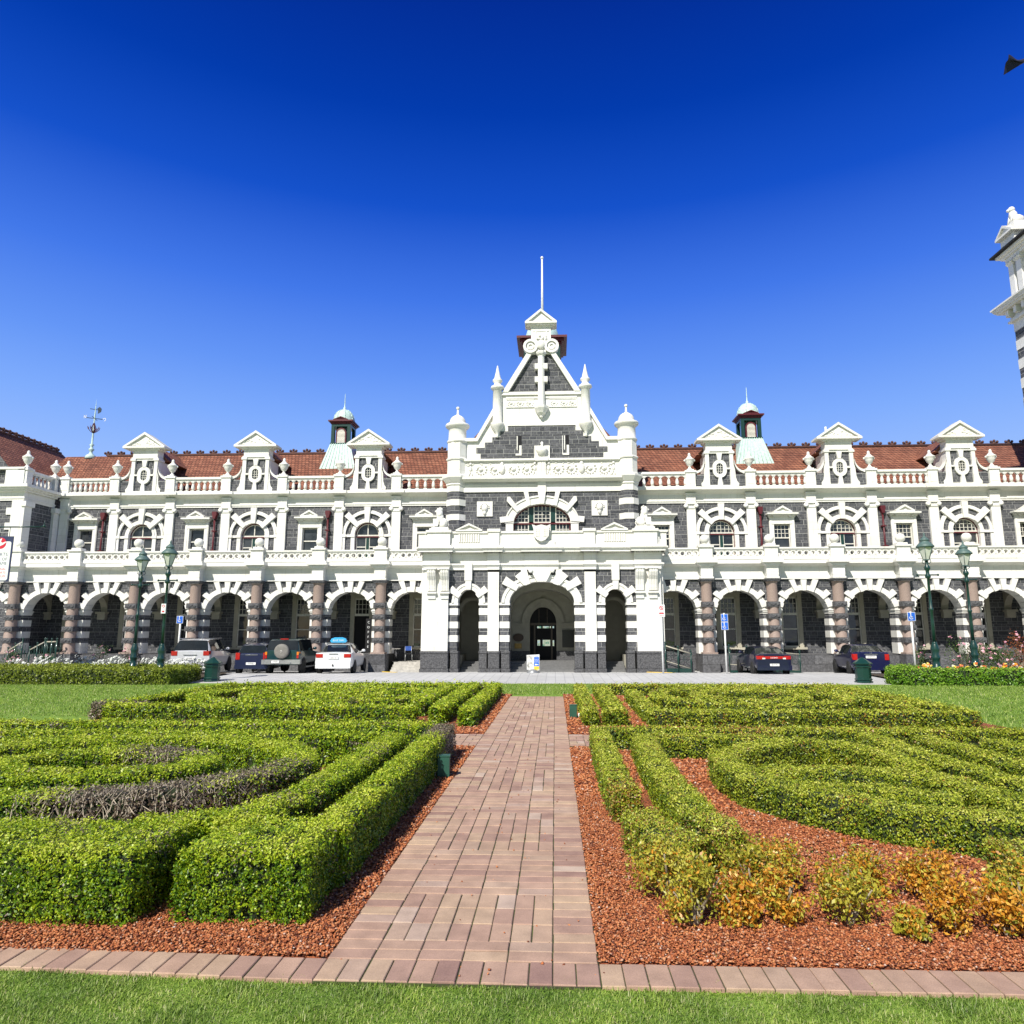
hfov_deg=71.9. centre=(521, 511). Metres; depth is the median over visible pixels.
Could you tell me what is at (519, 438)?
slit window
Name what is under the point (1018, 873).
box bush
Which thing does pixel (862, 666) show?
rubbish bin
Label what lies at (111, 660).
rose bush
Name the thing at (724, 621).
parking sign
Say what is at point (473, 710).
box hedge
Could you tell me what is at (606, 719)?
box hedge
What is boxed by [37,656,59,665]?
rose bush
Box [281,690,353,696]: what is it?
box hedge
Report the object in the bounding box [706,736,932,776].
box hedge
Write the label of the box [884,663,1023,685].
clipped hedge
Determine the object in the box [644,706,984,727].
box hedge
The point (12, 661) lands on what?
rose bush
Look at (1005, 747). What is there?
box hedge
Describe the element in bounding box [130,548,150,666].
street lamp
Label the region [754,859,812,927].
box bush
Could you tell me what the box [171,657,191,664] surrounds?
rose bush
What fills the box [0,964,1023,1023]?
foreground grass
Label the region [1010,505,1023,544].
window
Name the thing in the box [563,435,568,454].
slit window
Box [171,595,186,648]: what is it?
arcade window
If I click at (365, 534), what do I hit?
arched window
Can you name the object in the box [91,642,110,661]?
rose bush
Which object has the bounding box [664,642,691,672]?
railing
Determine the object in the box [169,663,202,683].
clipped hedge
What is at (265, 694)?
box hedge
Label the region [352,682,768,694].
lawn grass
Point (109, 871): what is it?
box hedge
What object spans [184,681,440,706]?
box hedge
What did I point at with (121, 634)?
arcade window
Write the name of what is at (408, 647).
cafe chair
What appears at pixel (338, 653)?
parked car
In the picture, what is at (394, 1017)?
lawn
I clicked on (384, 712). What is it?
box hedge
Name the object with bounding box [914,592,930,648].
arcade window
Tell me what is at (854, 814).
box hedge
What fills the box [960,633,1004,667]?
flowering bush
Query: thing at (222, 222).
sky
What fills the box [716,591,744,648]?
arcade window
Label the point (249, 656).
parked car
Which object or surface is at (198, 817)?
box hedge
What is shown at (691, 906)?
box bush
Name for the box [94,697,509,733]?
mulch bed
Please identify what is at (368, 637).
cafe sign
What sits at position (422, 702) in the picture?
box hedge
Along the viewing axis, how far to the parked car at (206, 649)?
35.71 m
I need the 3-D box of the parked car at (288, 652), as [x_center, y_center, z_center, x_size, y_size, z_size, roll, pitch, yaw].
[-11.989,7.563,37.196,2.139,1.808,4.513,0,-10,-1]
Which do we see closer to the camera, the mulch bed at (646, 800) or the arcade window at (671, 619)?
the mulch bed at (646, 800)
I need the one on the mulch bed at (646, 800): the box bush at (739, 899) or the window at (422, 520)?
the box bush at (739, 899)
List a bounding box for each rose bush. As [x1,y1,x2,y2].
[0,646,24,663]
[2,658,19,664]
[15,658,29,665]
[33,656,50,663]
[35,650,55,665]
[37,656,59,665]
[53,655,72,664]
[73,656,89,662]
[73,656,102,665]
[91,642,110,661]
[101,655,121,665]
[115,645,140,661]
[117,657,128,664]
[137,658,151,663]
[143,657,167,663]
[165,658,183,664]
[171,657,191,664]
[188,656,205,671]
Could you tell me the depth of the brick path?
4.22 m
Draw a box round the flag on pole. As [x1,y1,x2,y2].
[1004,55,1023,74]
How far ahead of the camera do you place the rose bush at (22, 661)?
34.27 m
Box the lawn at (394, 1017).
[0,683,1023,1023]
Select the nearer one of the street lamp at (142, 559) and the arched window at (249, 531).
the street lamp at (142, 559)
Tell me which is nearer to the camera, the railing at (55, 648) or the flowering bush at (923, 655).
the flowering bush at (923, 655)
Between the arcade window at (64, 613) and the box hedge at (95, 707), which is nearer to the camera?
the box hedge at (95, 707)
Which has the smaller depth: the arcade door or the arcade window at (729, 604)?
the arcade window at (729, 604)
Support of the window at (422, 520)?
in the railway station
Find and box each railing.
[3,638,25,662]
[25,638,47,664]
[41,638,60,660]
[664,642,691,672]
[728,644,801,672]
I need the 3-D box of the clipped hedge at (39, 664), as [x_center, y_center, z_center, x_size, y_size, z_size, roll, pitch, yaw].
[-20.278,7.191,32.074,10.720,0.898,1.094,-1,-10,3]
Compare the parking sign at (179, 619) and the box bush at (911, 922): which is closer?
the box bush at (911, 922)
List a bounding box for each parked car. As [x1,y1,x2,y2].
[170,638,231,671]
[234,643,285,672]
[261,638,319,672]
[315,637,365,672]
[736,646,791,673]
[833,644,889,673]
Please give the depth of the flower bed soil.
33.89 m
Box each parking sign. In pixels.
[176,616,182,641]
[658,605,664,673]
[721,613,727,673]
[907,612,915,665]
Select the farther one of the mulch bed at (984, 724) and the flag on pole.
the flag on pole
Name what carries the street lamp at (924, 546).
on the flower bed soil
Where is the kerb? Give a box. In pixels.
[189,682,902,684]
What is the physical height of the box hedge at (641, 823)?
0.380 m
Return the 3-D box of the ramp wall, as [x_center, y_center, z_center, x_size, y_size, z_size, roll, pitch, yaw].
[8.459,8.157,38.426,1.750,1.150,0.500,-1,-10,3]
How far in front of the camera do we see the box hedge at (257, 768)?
6.45 m
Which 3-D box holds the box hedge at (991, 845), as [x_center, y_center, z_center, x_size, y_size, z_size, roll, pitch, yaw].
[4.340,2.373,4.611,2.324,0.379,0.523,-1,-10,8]
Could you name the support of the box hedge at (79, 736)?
on the mulch bed at (305, 956)
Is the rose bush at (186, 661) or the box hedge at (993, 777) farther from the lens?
the rose bush at (186, 661)
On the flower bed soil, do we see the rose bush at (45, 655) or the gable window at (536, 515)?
the rose bush at (45, 655)
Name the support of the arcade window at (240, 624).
in the railway station
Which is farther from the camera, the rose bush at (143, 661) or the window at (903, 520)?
the window at (903, 520)
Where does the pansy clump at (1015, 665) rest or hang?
on the flower bed soil
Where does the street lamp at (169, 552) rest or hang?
on the flower bed soil
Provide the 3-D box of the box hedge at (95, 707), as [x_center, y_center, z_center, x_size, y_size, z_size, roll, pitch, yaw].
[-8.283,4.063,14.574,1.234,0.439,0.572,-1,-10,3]
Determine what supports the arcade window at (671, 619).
in the railway station
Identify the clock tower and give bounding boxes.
[989,206,1023,403]
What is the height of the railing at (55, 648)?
1.970 m
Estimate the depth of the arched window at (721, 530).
42.94 m
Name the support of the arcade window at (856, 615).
in the railway station
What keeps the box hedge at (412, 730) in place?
on the mulch bed at (305, 956)
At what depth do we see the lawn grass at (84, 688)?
20.67 m
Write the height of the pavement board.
0.930 m
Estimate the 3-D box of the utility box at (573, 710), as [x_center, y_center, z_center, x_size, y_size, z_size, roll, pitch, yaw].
[1.094,4.116,14.582,0.222,0.275,0.130,-1,-10,3]
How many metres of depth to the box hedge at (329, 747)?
9.35 m
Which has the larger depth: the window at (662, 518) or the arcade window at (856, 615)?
the window at (662, 518)
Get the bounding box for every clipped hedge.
[0,662,188,668]
[0,664,181,684]
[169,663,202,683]
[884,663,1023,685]
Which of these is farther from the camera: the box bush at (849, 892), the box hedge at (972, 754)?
the box hedge at (972, 754)
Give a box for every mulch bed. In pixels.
[0,748,470,958]
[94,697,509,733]
[564,696,1004,734]
[571,747,1023,972]
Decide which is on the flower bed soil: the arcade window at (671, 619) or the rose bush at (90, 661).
the rose bush at (90, 661)
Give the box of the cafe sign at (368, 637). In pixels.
[365,619,371,652]
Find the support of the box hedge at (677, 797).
on the mulch bed at (646, 800)
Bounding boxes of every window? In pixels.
[57,609,65,648]
[69,512,100,557]
[113,601,126,648]
[115,509,163,557]
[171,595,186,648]
[181,511,212,557]
[228,508,276,557]
[229,594,247,648]
[291,593,309,638]
[294,510,324,557]
[342,507,390,556]
[408,592,421,648]
[409,509,436,556]
[514,505,570,530]
[516,436,521,455]
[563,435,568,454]
[647,507,677,555]
[663,591,682,648]
[696,503,747,554]
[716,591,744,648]
[765,505,798,554]
[781,591,807,648]
[817,502,870,553]
[847,591,866,643]
[887,504,921,553]
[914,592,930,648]
[939,501,994,553]
[981,596,997,648]
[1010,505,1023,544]
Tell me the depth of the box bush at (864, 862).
4.66 m
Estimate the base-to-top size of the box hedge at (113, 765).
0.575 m
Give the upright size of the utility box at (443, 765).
0.275 m
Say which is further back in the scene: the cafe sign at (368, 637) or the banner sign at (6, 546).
the cafe sign at (368, 637)
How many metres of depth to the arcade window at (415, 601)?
42.78 m
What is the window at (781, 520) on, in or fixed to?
in the railway station
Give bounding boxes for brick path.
[0,696,1023,999]
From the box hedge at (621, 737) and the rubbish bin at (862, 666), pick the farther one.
the rubbish bin at (862, 666)
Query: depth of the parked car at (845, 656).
34.72 m
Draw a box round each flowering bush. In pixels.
[909,645,931,665]
[942,634,993,667]
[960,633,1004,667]
[986,646,1021,667]
[1002,624,1023,667]
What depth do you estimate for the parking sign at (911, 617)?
31.19 m
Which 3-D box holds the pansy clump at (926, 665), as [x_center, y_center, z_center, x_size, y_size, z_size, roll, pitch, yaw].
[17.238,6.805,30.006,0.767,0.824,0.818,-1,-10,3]
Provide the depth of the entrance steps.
39.70 m
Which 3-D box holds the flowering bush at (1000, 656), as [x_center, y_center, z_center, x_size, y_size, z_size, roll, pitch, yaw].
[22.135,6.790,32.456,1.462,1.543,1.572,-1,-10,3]
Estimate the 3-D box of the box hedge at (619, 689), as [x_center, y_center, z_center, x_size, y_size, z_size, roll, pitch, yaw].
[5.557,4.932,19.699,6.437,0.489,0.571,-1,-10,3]
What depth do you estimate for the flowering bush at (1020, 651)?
32.76 m
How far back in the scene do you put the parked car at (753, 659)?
34.52 m
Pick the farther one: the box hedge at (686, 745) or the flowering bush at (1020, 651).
the flowering bush at (1020, 651)
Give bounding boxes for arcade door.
[349,592,372,652]
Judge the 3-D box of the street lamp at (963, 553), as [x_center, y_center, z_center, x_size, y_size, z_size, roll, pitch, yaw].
[20.052,4.332,31.624,0.688,6.146,0.669,8,-13,-41]
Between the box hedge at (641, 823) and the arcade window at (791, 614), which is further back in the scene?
the arcade window at (791, 614)
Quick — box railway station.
[0,256,1023,672]
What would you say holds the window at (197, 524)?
in the railway station
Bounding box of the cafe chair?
[404,646,411,661]
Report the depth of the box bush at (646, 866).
4.66 m
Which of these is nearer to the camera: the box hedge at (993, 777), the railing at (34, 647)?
the box hedge at (993, 777)
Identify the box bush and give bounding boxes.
[609,831,706,899]
[656,845,734,928]
[713,858,767,930]
[717,829,798,899]
[738,829,810,888]
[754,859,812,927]
[804,851,899,925]
[825,837,901,898]
[884,900,936,940]
[889,831,968,897]
[914,862,986,939]
[972,868,1023,938]
[977,843,1023,912]
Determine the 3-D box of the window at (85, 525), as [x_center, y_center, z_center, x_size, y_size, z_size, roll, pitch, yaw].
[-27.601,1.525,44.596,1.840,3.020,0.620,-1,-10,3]
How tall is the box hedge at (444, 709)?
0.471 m
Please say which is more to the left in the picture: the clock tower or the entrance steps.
the entrance steps
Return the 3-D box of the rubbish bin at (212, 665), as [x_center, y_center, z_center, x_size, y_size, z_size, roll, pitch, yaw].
[-13.542,6.882,30.947,0.702,1.040,0.702,-1,-10,3]
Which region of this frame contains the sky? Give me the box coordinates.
[0,0,1023,456]
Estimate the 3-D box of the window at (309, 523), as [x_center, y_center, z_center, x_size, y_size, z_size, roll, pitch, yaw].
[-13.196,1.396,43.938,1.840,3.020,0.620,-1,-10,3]
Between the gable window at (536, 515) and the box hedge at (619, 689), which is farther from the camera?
the gable window at (536, 515)
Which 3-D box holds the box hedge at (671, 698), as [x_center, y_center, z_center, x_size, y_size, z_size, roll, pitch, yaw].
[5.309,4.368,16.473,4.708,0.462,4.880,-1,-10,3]
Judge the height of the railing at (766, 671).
1.800 m
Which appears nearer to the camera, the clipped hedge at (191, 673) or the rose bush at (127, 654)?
the clipped hedge at (191, 673)
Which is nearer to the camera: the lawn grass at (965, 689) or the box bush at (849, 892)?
the box bush at (849, 892)
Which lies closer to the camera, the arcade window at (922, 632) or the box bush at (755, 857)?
the box bush at (755, 857)
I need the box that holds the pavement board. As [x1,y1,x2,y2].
[527,655,539,672]
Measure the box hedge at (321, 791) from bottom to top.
0.511 m
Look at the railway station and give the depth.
42.51 m
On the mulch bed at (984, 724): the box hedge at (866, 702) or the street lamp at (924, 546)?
the box hedge at (866, 702)
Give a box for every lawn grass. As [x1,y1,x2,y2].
[0,683,212,716]
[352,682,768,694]
[770,684,1023,727]
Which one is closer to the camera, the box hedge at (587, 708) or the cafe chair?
the box hedge at (587, 708)
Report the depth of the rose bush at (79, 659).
34.54 m
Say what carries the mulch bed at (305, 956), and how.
on the lawn at (394, 1017)
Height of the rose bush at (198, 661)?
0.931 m
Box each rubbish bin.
[203,657,221,681]
[852,657,872,682]
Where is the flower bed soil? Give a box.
[98,672,231,684]
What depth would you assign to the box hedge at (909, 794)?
6.43 m
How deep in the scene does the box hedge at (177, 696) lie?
16.67 m
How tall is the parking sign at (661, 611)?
3.380 m
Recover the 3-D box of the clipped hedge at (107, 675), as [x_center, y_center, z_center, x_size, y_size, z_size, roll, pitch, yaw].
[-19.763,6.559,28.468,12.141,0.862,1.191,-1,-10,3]
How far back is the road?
32.41 m
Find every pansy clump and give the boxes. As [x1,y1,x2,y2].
[922,662,931,667]
[1011,663,1022,668]
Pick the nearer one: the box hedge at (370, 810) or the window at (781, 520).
the box hedge at (370, 810)
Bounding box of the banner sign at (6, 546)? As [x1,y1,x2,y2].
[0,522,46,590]
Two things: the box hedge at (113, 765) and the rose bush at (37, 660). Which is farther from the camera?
the rose bush at (37, 660)
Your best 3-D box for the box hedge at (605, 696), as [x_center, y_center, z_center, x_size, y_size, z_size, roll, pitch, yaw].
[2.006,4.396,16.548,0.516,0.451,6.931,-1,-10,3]
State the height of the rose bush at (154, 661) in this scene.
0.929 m
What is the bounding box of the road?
[193,671,889,683]
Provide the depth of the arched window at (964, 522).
42.26 m
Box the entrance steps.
[390,660,419,671]
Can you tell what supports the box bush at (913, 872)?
on the mulch bed at (646, 800)
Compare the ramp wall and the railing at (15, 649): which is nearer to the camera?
the ramp wall
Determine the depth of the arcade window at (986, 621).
41.17 m
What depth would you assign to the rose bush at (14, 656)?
34.98 m
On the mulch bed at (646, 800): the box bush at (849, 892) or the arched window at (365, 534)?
the box bush at (849, 892)
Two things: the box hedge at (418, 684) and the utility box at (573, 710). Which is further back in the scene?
the box hedge at (418, 684)
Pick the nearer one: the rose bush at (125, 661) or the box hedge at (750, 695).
the box hedge at (750, 695)
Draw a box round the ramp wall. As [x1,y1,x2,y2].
[666,651,694,672]
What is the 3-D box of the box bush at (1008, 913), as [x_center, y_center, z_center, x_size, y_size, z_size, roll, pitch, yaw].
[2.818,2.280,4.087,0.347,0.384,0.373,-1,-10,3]
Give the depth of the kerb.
29.28 m
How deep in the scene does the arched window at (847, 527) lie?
42.59 m
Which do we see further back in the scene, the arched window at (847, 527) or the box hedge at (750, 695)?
the arched window at (847, 527)
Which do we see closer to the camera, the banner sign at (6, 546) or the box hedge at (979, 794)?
the box hedge at (979, 794)
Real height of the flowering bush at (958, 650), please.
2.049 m
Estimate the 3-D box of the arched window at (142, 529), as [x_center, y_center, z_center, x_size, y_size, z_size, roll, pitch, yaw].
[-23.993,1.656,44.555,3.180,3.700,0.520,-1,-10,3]
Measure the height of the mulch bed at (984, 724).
0.059 m
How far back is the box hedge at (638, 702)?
15.16 m
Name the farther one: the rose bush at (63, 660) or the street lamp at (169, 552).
the rose bush at (63, 660)
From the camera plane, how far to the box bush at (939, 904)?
4.09 m
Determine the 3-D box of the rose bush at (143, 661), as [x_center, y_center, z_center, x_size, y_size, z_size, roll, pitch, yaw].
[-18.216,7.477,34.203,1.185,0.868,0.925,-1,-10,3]
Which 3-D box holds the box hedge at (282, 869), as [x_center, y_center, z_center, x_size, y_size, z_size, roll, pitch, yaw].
[-1.702,2.328,4.671,0.960,0.503,0.894,-1,-10,3]
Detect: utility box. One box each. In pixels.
[434,754,450,777]
[569,704,579,717]
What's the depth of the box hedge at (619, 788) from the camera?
7.25 m
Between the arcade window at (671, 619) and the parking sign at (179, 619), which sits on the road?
the parking sign at (179, 619)
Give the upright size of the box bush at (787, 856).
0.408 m
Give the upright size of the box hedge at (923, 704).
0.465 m
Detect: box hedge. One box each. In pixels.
[0,715,437,746]
[0,725,383,766]
[0,730,121,743]
[0,732,320,826]
[0,742,224,792]
[0,815,198,929]
[86,698,151,719]
[98,680,240,718]
[100,699,419,722]
[130,802,253,870]
[166,811,348,927]
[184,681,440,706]
[201,730,408,852]
[237,686,392,701]
[238,679,502,693]
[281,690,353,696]
[304,722,456,887]
[410,683,455,716]
[426,680,480,723]
[456,681,503,726]
[572,682,600,725]
[588,723,1023,750]
[588,728,644,822]
[591,683,630,725]
[600,707,612,725]
[607,681,833,695]
[619,804,715,888]
[623,687,661,722]
[629,730,781,759]
[629,732,751,874]
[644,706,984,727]
[647,684,859,710]
[686,687,814,704]
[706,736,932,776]
[708,751,1023,859]
[755,762,1023,815]
[807,779,965,809]
[808,684,919,710]
[828,683,971,711]
[856,731,1023,796]
[910,733,1023,777]
[976,736,1023,760]
[981,835,1023,881]
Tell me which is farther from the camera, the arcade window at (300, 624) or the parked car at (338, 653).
the arcade window at (300, 624)
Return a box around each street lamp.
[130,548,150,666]
[157,541,178,667]
[916,532,941,668]
[955,541,980,667]
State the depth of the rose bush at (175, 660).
33.99 m

